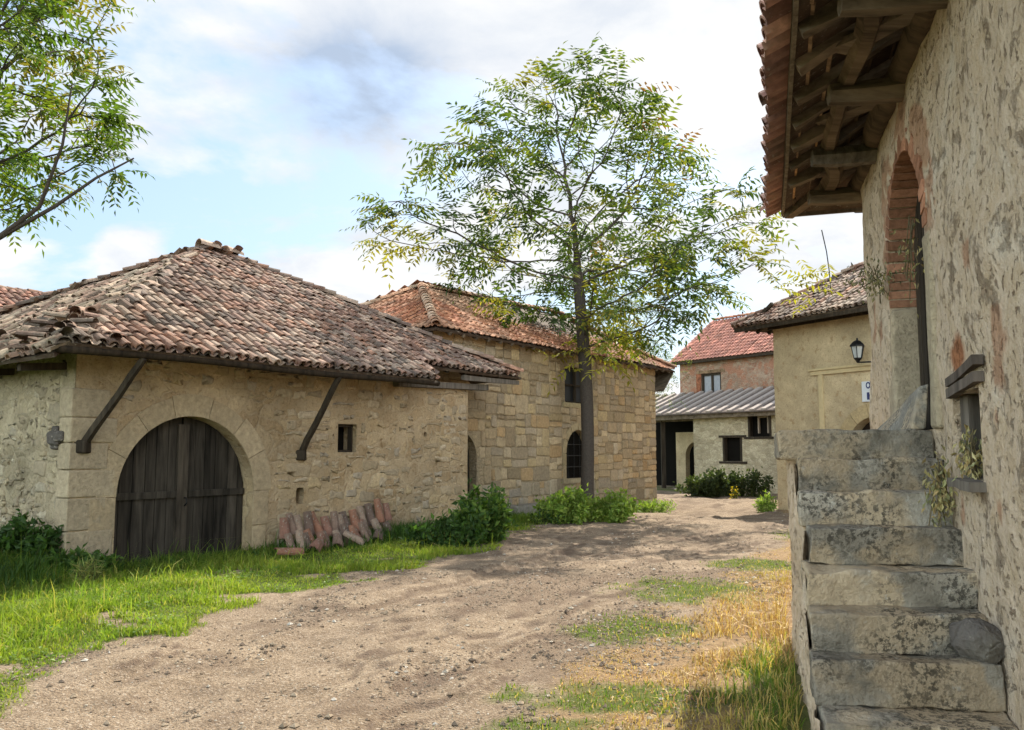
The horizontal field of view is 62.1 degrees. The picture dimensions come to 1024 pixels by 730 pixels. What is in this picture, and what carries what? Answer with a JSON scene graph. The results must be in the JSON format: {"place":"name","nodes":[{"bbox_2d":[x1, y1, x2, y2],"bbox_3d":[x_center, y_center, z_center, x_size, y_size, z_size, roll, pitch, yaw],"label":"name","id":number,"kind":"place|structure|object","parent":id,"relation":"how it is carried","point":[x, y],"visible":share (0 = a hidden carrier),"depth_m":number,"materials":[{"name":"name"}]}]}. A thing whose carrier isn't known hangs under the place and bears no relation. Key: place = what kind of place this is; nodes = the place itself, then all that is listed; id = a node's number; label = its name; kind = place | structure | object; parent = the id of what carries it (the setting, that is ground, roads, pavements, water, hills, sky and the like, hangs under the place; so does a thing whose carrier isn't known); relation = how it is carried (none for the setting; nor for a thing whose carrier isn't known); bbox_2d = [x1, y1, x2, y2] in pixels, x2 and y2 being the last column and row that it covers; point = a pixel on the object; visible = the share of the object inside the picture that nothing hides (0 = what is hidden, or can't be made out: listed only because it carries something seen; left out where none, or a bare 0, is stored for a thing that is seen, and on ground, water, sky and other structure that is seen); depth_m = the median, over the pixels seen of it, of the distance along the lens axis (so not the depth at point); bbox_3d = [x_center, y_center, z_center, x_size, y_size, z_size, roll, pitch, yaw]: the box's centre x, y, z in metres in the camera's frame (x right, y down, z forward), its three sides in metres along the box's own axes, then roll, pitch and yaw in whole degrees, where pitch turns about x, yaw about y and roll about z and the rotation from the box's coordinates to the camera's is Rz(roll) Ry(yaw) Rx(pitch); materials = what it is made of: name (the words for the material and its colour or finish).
{"place":"outdoors","nodes":[
{"label":"outdoors","id":0,"kind":"place"},
{"bbox_2d":[0,499,607,717],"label":"grass","id":1,"kind":"structure","parent":0,"point":[53,612],"depth_m":9.91,"materials":[{"name":"green plant"}]},
{"bbox_2d":[279,517,289,538],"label":"clay tile","id":2,"kind":"object","parent":1,"relation":"on","point":[284,527],"visible":0.76,"depth_m":13.99,"materials":[{"name":"ceramic"}]},
{"bbox_2d":[311,511,322,534],"bbox_3d":[-3.376,2.723,14.682,0.075,0.409,0.174,-36,-16,27],"label":"clay tile","id":3,"kind":"object","parent":1,"relation":"on","point":[317,526],"visible":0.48,"depth_m":14.64,"materials":[{"name":"orange ceramic"}]},
{"bbox_2d":[0,485,791,729],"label":"dirt road","id":4,"kind":"structure","parent":0,"point":[136,713],"depth_m":7.42,"materials":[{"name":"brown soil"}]},
{"bbox_2d":[533,482,609,524],"bbox_3d":[1.288,3.201,19.459,1.502,1.067,1.464,-6,-8,44],"label":"leafy shrub","id":5,"kind":"object","parent":4,"relation":"on","point":[573,507],"visible":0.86,"depth_m":19.21,"materials":[{"name":"green plant"}]},
{"bbox_2d":[582,487,641,522],"bbox_3d":[2.175,3.294,19.723,1.717,0.925,1.361,0,-6,0],"label":"leafy shrub","id":6,"kind":"object","parent":4,"relation":"on","point":[621,509],"visible":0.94,"depth_m":19.50,"materials":[{"name":"green plant"}]},
{"bbox_2d":[433,532,809,729],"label":"grass patches","id":7,"kind":"object","parent":4,"relation":"on","point":[778,684],"depth_m":5.87,"materials":[{"name":"green plant"}]},
{"bbox_2d":[636,498,677,513],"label":"leafy shrub","id":8,"kind":"object","parent":4,"relation":"on","point":[647,507],"visible":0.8,"depth_m":23.92,"materials":[{"name":"green plant"}]},
{"bbox_2d":[673,473,718,497],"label":"leafy shrub","id":9,"kind":"object","parent":4,"relation":"on","point":[695,486],"visible":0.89,"depth_m":33.76,"materials":[{"name":"green plant"}]},
{"bbox_2d":[699,465,742,497],"bbox_3d":[8.331,4.692,33.952,1.781,1.381,1.354,0,-6,0],"label":"leafy shrub","id":10,"kind":"object","parent":4,"relation":"on","point":[723,482],"visible":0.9,"depth_m":33.72,"materials":[{"name":"green plant"}]},
{"bbox_2d":[730,486,739,498],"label":"flower clump","id":11,"kind":"object","parent":4,"relation":"on","point":[733,495],"visible":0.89,"depth_m":32.70,"materials":[{"name":"yellow plant"}]},
{"bbox_2d":[753,489,778,512],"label":"leafy shrub","id":12,"kind":"object","parent":4,"relation":"on","point":[763,505],"visible":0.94,"depth_m":24.25,"materials":[{"name":"green plant"}]},
{"bbox_2d":[0,492,811,729],"bbox_3d":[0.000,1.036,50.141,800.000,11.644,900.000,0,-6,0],"label":"ground","id":13,"kind":"structure","parent":0,"point":[271,596],"depth_m":7.12,"materials":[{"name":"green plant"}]},
{"bbox_2d":[0,285,43,307],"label":"tiled roof","id":14,"kind":"structure","parent":13,"relation":"on","point":[9,295],"depth_m":23.13,"materials":[{"name":"ceramic"}]},
{"bbox_2d":[0,508,69,558],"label":"leafy shrub","id":15,"kind":"object","parent":13,"relation":"on","point":[41,537],"visible":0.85,"depth_m":11.26,"materials":[{"name":"green plant"}]},
{"bbox_2d":[7,542,124,574],"bbox_3d":[-5.886,2.586,11.178,1.708,0.535,0.817,-1,-6,8],"label":"leafy shrub","id":16,"kind":"object","parent":13,"relation":"on","point":[72,556],"visible":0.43,"depth_m":11.11,"materials":[{"name":"green plant"}]},
{"bbox_2d":[0,0,154,257],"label":"feathery tree","id":17,"kind":"object","parent":13,"relation":"on","point":[34,14],"visible":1,"depth_m":10.51,"materials":[{"name":"green plant"}]},
{"bbox_2d":[66,547,112,583],"bbox_3d":[-5.215,2.549,10.503,0.560,0.602,0.493,2,-6,-22],"label":"grass tussock","id":18,"kind":"object","parent":13,"relation":"on","point":[94,572],"depth_m":10.52,"materials":[{"name":"green plant"}]},
{"bbox_2d":[0,238,523,563],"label":"stone barn","id":19,"kind":"structure","parent":13,"relation":"on","point":[205,390],"depth_m":13.89,"materials":[{"name":"beige stone"}]},
{"bbox_2d":[113,417,243,563],"bbox_3d":[-5.117,2.078,13.123,0.221,2.585,2.400,-4,-7,35],"label":"door","id":20,"kind":"structure","parent":19,"relation":"in","point":[182,479],"depth_m":13.10,"materials":[{"name":"brown wood"}]},
{"bbox_2d":[338,424,352,451],"bbox_3d":[-3.325,1.375,15.949,0.461,0.520,0.470,-4,-7,35],"label":"window","id":21,"kind":"structure","parent":19,"relation":"in","point":[340,426],"depth_m":16.02,"materials":[{"name":"brown wood"}]},
{"bbox_2d":[274,548,303,554],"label":"clay tile","id":22,"kind":"object","parent":13,"relation":"on","point":[283,551],"visible":0.91,"depth_m":13.32,"materials":[{"name":"brown ceramic"}]},
{"bbox_2d":[284,532,294,547],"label":"clay tile","id":23,"kind":"object","parent":13,"relation":"on","point":[289,540],"visible":0.57,"depth_m":13.80,"materials":[{"name":"ceramic"}]},
{"bbox_2d":[285,513,296,533],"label":"clay tile","id":24,"kind":"object","parent":13,"relation":"on","point":[292,526],"visible":0.72,"depth_m":14.18,"materials":[{"name":"ceramic"}]},
{"bbox_2d":[293,514,303,538],"bbox_3d":[-3.583,2.718,14.319,0.085,0.390,0.197,-19,-11,32],"label":"clay tile","id":25,"kind":"object","parent":13,"relation":"on","point":[298,522],"visible":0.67,"depth_m":14.30,"materials":[{"name":"ceramic"}]},
{"bbox_2d":[295,530,305,550],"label":"clay tile","id":26,"kind":"object","parent":13,"relation":"on","point":[300,540],"visible":0.8,"depth_m":13.92,"materials":[{"name":"grey ceramic"}]},
{"bbox_2d":[303,532,312,550],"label":"clay tile","id":27,"kind":"object","parent":13,"relation":"on","point":[307,539],"visible":0.61,"depth_m":14.01,"materials":[{"name":"brown ceramic"}]},
{"bbox_2d":[303,511,314,533],"bbox_3d":[-3.442,2.687,14.465,0.085,0.400,0.195,-14,-10,33],"label":"clay tile","id":28,"kind":"object","parent":13,"relation":"on","point":[308,520],"visible":0.8,"depth_m":14.43,"materials":[{"name":"ceramic"}]},
{"bbox_2d":[303,528,316,548],"bbox_3d":[-3.331,2.945,14.183,0.081,0.446,0.187,-31,-11,29],"label":"clay tile","id":29,"kind":"object","parent":13,"relation":"on","point":[311,536],"visible":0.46,"depth_m":14.18,"materials":[{"name":"brown ceramic"}]},
{"bbox_2d":[307,538,323,552],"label":"clay tile","id":30,"kind":"object","parent":13,"relation":"on","point":[317,542],"visible":0.98,"depth_m":13.87,"materials":[{"name":"brown ceramic"}]},
{"bbox_2d":[316,531,328,547],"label":"clay tile","id":31,"kind":"object","parent":13,"relation":"on","point":[321,535],"visible":0.43,"depth_m":14.32,"materials":[{"name":"brown ceramic"}]},
{"bbox_2d":[320,516,332,535],"bbox_3d":[-3.215,2.809,14.827,0.093,0.357,0.214,-24,-15,31],"label":"clay tile","id":32,"kind":"object","parent":13,"relation":"on","point":[326,524],"visible":0.78,"depth_m":14.79,"materials":[{"name":"brown ceramic"}]},
{"bbox_2d":[324,530,331,544],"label":"clay tile","id":33,"kind":"object","parent":13,"relation":"on","point":[327,536],"visible":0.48,"depth_m":14.48,"materials":[{"name":"brown ceramic"}]},
{"bbox_2d":[330,511,339,530],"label":"clay tile","id":34,"kind":"object","parent":13,"relation":"on","point":[334,520],"visible":0.81,"depth_m":14.95,"materials":[{"name":"brown ceramic"}]},
{"bbox_2d":[332,533,342,548],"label":"clay tile","id":35,"kind":"object","parent":13,"relation":"on","point":[338,540],"visible":0.98,"depth_m":14.38,"materials":[{"name":"ceramic"}]},
{"bbox_2d":[332,530,343,545],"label":"clay tile","id":36,"kind":"object","parent":13,"relation":"on","point":[335,531],"visible":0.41,"depth_m":14.68,"materials":[{"name":"ceramic"}]},
{"bbox_2d":[338,514,343,534],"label":"clay tile","id":37,"kind":"object","parent":13,"relation":"on","point":[340,519],"visible":0.46,"depth_m":15.05,"materials":[{"name":"brown ceramic"}]},
{"bbox_2d":[338,511,349,525],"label":"clay tile","id":38,"kind":"object","parent":37,"relation":"on","point":[345,517],"visible":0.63,"depth_m":15.21,"materials":[{"name":"brown ceramic"}]},
{"bbox_2d":[340,523,351,543],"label":"clay tile","id":39,"kind":"object","parent":13,"relation":"on","point":[344,526],"visible":0.69,"depth_m":14.81,"materials":[{"name":"ceramic"}]},
{"bbox_2d":[348,525,359,544],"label":"clay tile","id":40,"kind":"object","parent":13,"relation":"on","point":[352,528],"visible":0.37,"depth_m":14.92,"materials":[{"name":"brown ceramic"}]},
{"bbox_2d":[343,530,366,544],"bbox_3d":[-2.724,2.979,14.742,0.403,0.079,0.182,27,13,3],"label":"clay tile","id":41,"kind":"object","parent":13,"relation":"on","point":[348,534],"visible":0.98,"depth_m":14.69,"materials":[{"name":"ceramic"}]},
{"bbox_2d":[358,522,369,542],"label":"clay tile","id":42,"kind":"object","parent":13,"relation":"on","point":[362,528],"visible":0.8,"depth_m":15.11,"materials":[{"name":"ceramic"}]},
{"bbox_2d":[363,520,374,538],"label":"clay tile","id":43,"kind":"object","parent":13,"relation":"on","point":[368,530],"visible":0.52,"depth_m":15.49,"materials":[{"name":"ceramic"}]},
{"bbox_2d":[370,518,381,529],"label":"clay tile","id":44,"kind":"object","parent":13,"relation":"on","point":[374,522],"visible":0.52,"depth_m":15.74,"materials":[{"name":"ceramic"}]},
{"bbox_2d":[364,503,374,525],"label":"clay tile","id":45,"kind":"object","parent":44,"relation":"on","point":[369,511],"visible":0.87,"depth_m":15.84,"materials":[{"name":"brown ceramic"}]},
{"bbox_2d":[372,528,383,540],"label":"clay tile","id":46,"kind":"object","parent":13,"relation":"on","point":[376,531],"visible":0.85,"depth_m":15.25,"materials":[{"name":"ceramic"}]},
{"bbox_2d":[382,521,391,532],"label":"clay tile","id":47,"kind":"object","parent":13,"relation":"on","point":[386,523],"visible":0.52,"depth_m":15.94,"materials":[{"name":"brown ceramic"}]},
{"bbox_2d":[374,498,384,522],"bbox_3d":[-2.496,2.753,16.073,0.085,0.456,0.196,-23,-20,32],"label":"clay tile","id":48,"kind":"object","parent":47,"relation":"on","point":[378,510],"visible":0.93,"depth_m":16.04,"materials":[{"name":"ceramic"}]},
{"bbox_2d":[382,503,391,520],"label":"clay tile","id":49,"kind":"object","parent":47,"relation":"on","point":[387,512],"visible":1,"depth_m":16.19,"materials":[{"name":"brown ceramic"}]},
{"bbox_2d":[399,509,488,549],"bbox_3d":[-1.150,2.840,14.530,1.622,0.777,0.778,0,-6,0],"label":"leafy shrub","id":50,"kind":"object","parent":13,"relation":"on","point":[444,528],"visible":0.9,"depth_m":14.43,"materials":[{"name":"green plant"}]},
{"bbox_2d":[443,478,518,543],"bbox_3d":[-0.550,2.660,15.338,1.366,1.258,1.254,0,-6,0],"label":"leafy shrub","id":51,"kind":"object","parent":13,"relation":"on","point":[492,513],"visible":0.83,"depth_m":15.16,"materials":[{"name":"green plant"}]},
{"bbox_2d":[360,279,676,505],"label":"stone house","id":52,"kind":"structure","parent":13,"relation":"on","point":[524,441],"depth_m":23.35,"materials":[{"name":"beige stone"}]},
{"bbox_2d":[467,449,468,490],"bbox_3d":[-1.398,2.844,20.279,0.001,2.467,1.240,-4,-7,35],"label":"door","id":53,"kind":"structure","parent":52,"relation":"in","point":[468,449],"depth_m":20.78,"materials":[{"name":"brown wood"}]},
{"bbox_2d":[565,367,580,403],"bbox_3d":[1.832,0.609,25.022,0.960,1.050,1.322,0,-6,0],"label":"window","id":54,"kind":"structure","parent":52,"relation":"in","point":[572,382],"depth_m":24.97,"materials":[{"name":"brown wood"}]},
{"bbox_2d":[566,431,580,477],"bbox_3d":[1.776,2.593,24.771,0.099,1.392,1.344,-4,-7,35],"label":"window","id":55,"kind":"structure","parent":52,"relation":"in","point":[573,453],"depth_m":24.89,"materials":[{"name":"black glass"}]},
{"bbox_2d":[507,502,544,514],"bbox_3d":[0.580,3.821,21.994,0.508,0.471,2.210,-4,-7,35],"label":"stone bench","id":56,"kind":"object","parent":13,"relation":"on","point":[522,508],"visible":0.2,"depth_m":21.28,"materials":[{"name":"grey stone"}]},
{"bbox_2d":[528,508,566,524],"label":"leafy shrub","id":57,"kind":"object","parent":13,"relation":"on","point":[540,517],"visible":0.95,"depth_m":18.93,"materials":[{"name":"green plant"}]},
{"bbox_2d":[340,31,843,509],"bbox_3d":[2.143,-2.385,23.412,10.925,13.107,11.904,-5,-8,42],"label":"courtyard tree","id":58,"kind":"object","parent":13,"relation":"on","point":[673,266],"visible":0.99,"depth_m":22.83,"materials":[{"name":"green plant"}]},
{"bbox_2d":[572,272,691,408],"bbox_3d":[4.771,0.589,38.446,6.845,10.579,7.177,0,-6,0],"label":"tree","id":59,"kind":"object","parent":13,"relation":"on","point":[657,342],"visible":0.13,"depth_m":38.41,"materials":[{"name":"green plant"}]},
{"bbox_2d":[655,386,777,493],"bbox_3d":[10.540,3.599,38.623,3.078,5.372,14.300,4,-7,-35],"label":"lean to shed","id":60,"kind":"object","parent":13,"relation":"on","point":[732,429],"visible":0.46,"depth_m":39.06,"materials":[{"name":"beige paint"}]},
{"bbox_2d":[718,435,746,463],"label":"window","id":61,"kind":"structure","parent":60,"relation":"in","point":[732,447],"depth_m":38.15,"materials":[{"name":"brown wood"}]},
{"bbox_2d":[744,416,773,438],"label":"window","id":62,"kind":"structure","parent":60,"relation":"in","point":[759,427],"depth_m":36.96,"materials":[{"name":"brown wood"}]},
{"bbox_2d":[670,312,773,393],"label":"brick house","id":63,"kind":"structure","parent":13,"relation":"on","point":[726,358],"depth_m":42.17,"materials":[{"name":"red brick"}]},
{"bbox_2d":[702,372,720,391],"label":"window","id":64,"kind":"structure","parent":63,"relation":"in","point":[711,381],"depth_m":42.49,"materials":[{"name":"white glass"}]},
{"bbox_2d":[725,466,774,496],"bbox_3d":[9.430,4.736,33.978,2.126,1.380,1.354,0,-6,0],"label":"leafy shrub","id":65,"kind":"object","parent":13,"relation":"on","point":[751,489],"visible":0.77,"depth_m":33.73,"materials":[{"name":"green plant"}]},
{"bbox_2d":[730,261,871,509],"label":"cream house","id":66,"kind":"structure","parent":13,"relation":"on","point":[821,374],"depth_m":24.65,"materials":[{"name":"paint"}]},
{"bbox_2d":[821,230,830,288],"bbox_3d":[9.225,-3.110,24.962,0.228,1.753,0.032,0,-6,0],"label":"roof wire","id":67,"kind":"object","parent":66,"relation":"attached to","point":[827,258],"visible":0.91,"depth_m":24.96,"materials":[{"name":"black metal"}]},
{"bbox_2d":[850,338,870,362],"bbox_3d":[9.567,-0.392,22.933,0.875,0.690,0.396,-1,-6,11],"label":"wall lantern","id":68,"kind":"object","parent":66,"relation":"attached to","point":[857,346],"depth_m":22.86,"materials":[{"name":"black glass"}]},
{"bbox_2d":[862,381,869,401],"bbox_3d":[9.682,0.715,23.047,0.066,0.550,0.420,3,-6,-29],"label":"wall plaque","id":69,"kind":"object","parent":66,"relation":"attached to","point":[865,391],"depth_m":23.10,"materials":[{"name":"white ceramic"}]},
{"bbox_2d":[862,422,869,429],"bbox_3d":[10.092,2.858,22.847,0.001,2.946,2.000,3,-6,-29],"label":"door","id":70,"kind":"structure","parent":66,"relation":"in","point":[867,427],"depth_m":23.46,"materials":[{"name":"brown wood"}]},
{"bbox_2d":[756,0,1023,729],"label":"plastered house","id":71,"kind":"structure","parent":13,"relation":"on","point":[886,118],"depth_m":5.26,"materials":[{"name":"paint"}]},
{"bbox_2d":[824,256,909,303],"bbox_3d":[3.087,-0.719,7.334,0.696,0.460,0.682,0,-6,0],"label":"herb bundle","id":72,"kind":"object","parent":71,"relation":"hanging from","point":[876,284],"visible":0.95,"depth_m":7.29,"materials":[{"name":"green plant"}]},
{"bbox_2d":[889,215,924,317],"bbox_3d":[2.977,-0.738,6.388,0.256,0.794,0.252,1,-6,-15],"label":"herb bundle","id":73,"kind":"object","parent":71,"relation":"hanging from","point":[910,241],"visible":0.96,"depth_m":6.39,"materials":[{"name":"green plant"}]},
{"bbox_2d":[914,188,932,429],"bbox_3d":[3.198,-0.567,6.403,0.038,2.088,1.458,-2,-6,16],"label":"door","id":74,"kind":"structure","parent":71,"relation":"in","point":[919,231],"depth_m":6.90,"materials":[{"name":"grey wood"}]},
{"bbox_2d":[918,436,957,526],"bbox_3d":[2.545,0.741,5.082,0.250,0.643,0.272,-4,-7,36],"label":"herb bundle","id":75,"kind":"object","parent":71,"relation":"hanging from","point":[943,501],"visible":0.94,"depth_m":5.09,"materials":[{"name":"green plant"}]},
{"bbox_2d":[945,354,986,491],"bbox_3d":[2.492,0.331,4.667,0.193,0.701,0.794,-3,-6,25],"label":"window","id":76,"kind":"structure","parent":71,"relation":"in","point":[957,385],"depth_m":4.82,"materials":[{"name":"grey wood"}]},
{"bbox_2d":[951,424,982,480],"bbox_3d":[2.548,0.520,4.687,0.208,0.393,0.307,0,-6,0],"label":"herb bundle","id":77,"kind":"object","parent":71,"relation":"on","point":[971,456],"visible":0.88,"depth_m":4.70,"materials":[{"name":"green plant"}]},
{"bbox_2d":[774,428,1017,729],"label":"stone stairs","id":78,"kind":"structure","parent":13,"relation":"on","point":[884,589],"depth_m":4.70,"materials":[{"name":"stone"}]},
{"bbox_2d":[878,384,928,429],"bbox_3d":[2.928,0.350,6.417,0.166,0.314,1.338,-1,-6,14],"label":"stone slab","id":79,"kind":"object","parent":78,"relation":"on","point":[911,412],"depth_m":5.84,"materials":[{"name":"grey stone"}]},
{"bbox_2d":[949,617,1004,663],"bbox_3d":[2.340,1.390,4.274,0.256,0.229,0.191,-4,-7,36],"label":"loose rock","id":80,"kind":"object","parent":78,"relation":"on","point":[979,639],"visible":0.85,"depth_m":4.21,"materials":[{"name":"grey stone"}]},
{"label":"clay tile","id":81,"kind":"object","parent":13,"relation":"on","visible":0},
{"bbox_2d":[348,509,359,531],"bbox_3d":[-2.835,2.829,15.445,0.093,0.419,0.214,-28,-21,30],"label":"clay tile","id":82,"kind":"object","parent":81,"relation":"on","point":[353,516],"visible":0.67,"depth_m":15.42,"materials":[{"name":"orange ceramic"}]},
{"bbox_2d":[356,506,366,521],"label":"clay tile","id":83,"kind":"object","parent":81,"relation":"on","point":[360,512],"visible":0.65,"depth_m":15.67,"materials":[{"name":"beige ceramic"}]},
{"bbox_2d":[0,0,863,394],"label":"sky","id":84,"kind":"structure","parent":0,"point":[265,119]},
{"bbox_2d":[523,512,805,729],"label":"dry grass","id":85,"kind":"structure","parent":0,"point":[777,611],"depth_m":6.79,"materials":[{"name":"yellow plant"}]}
]}

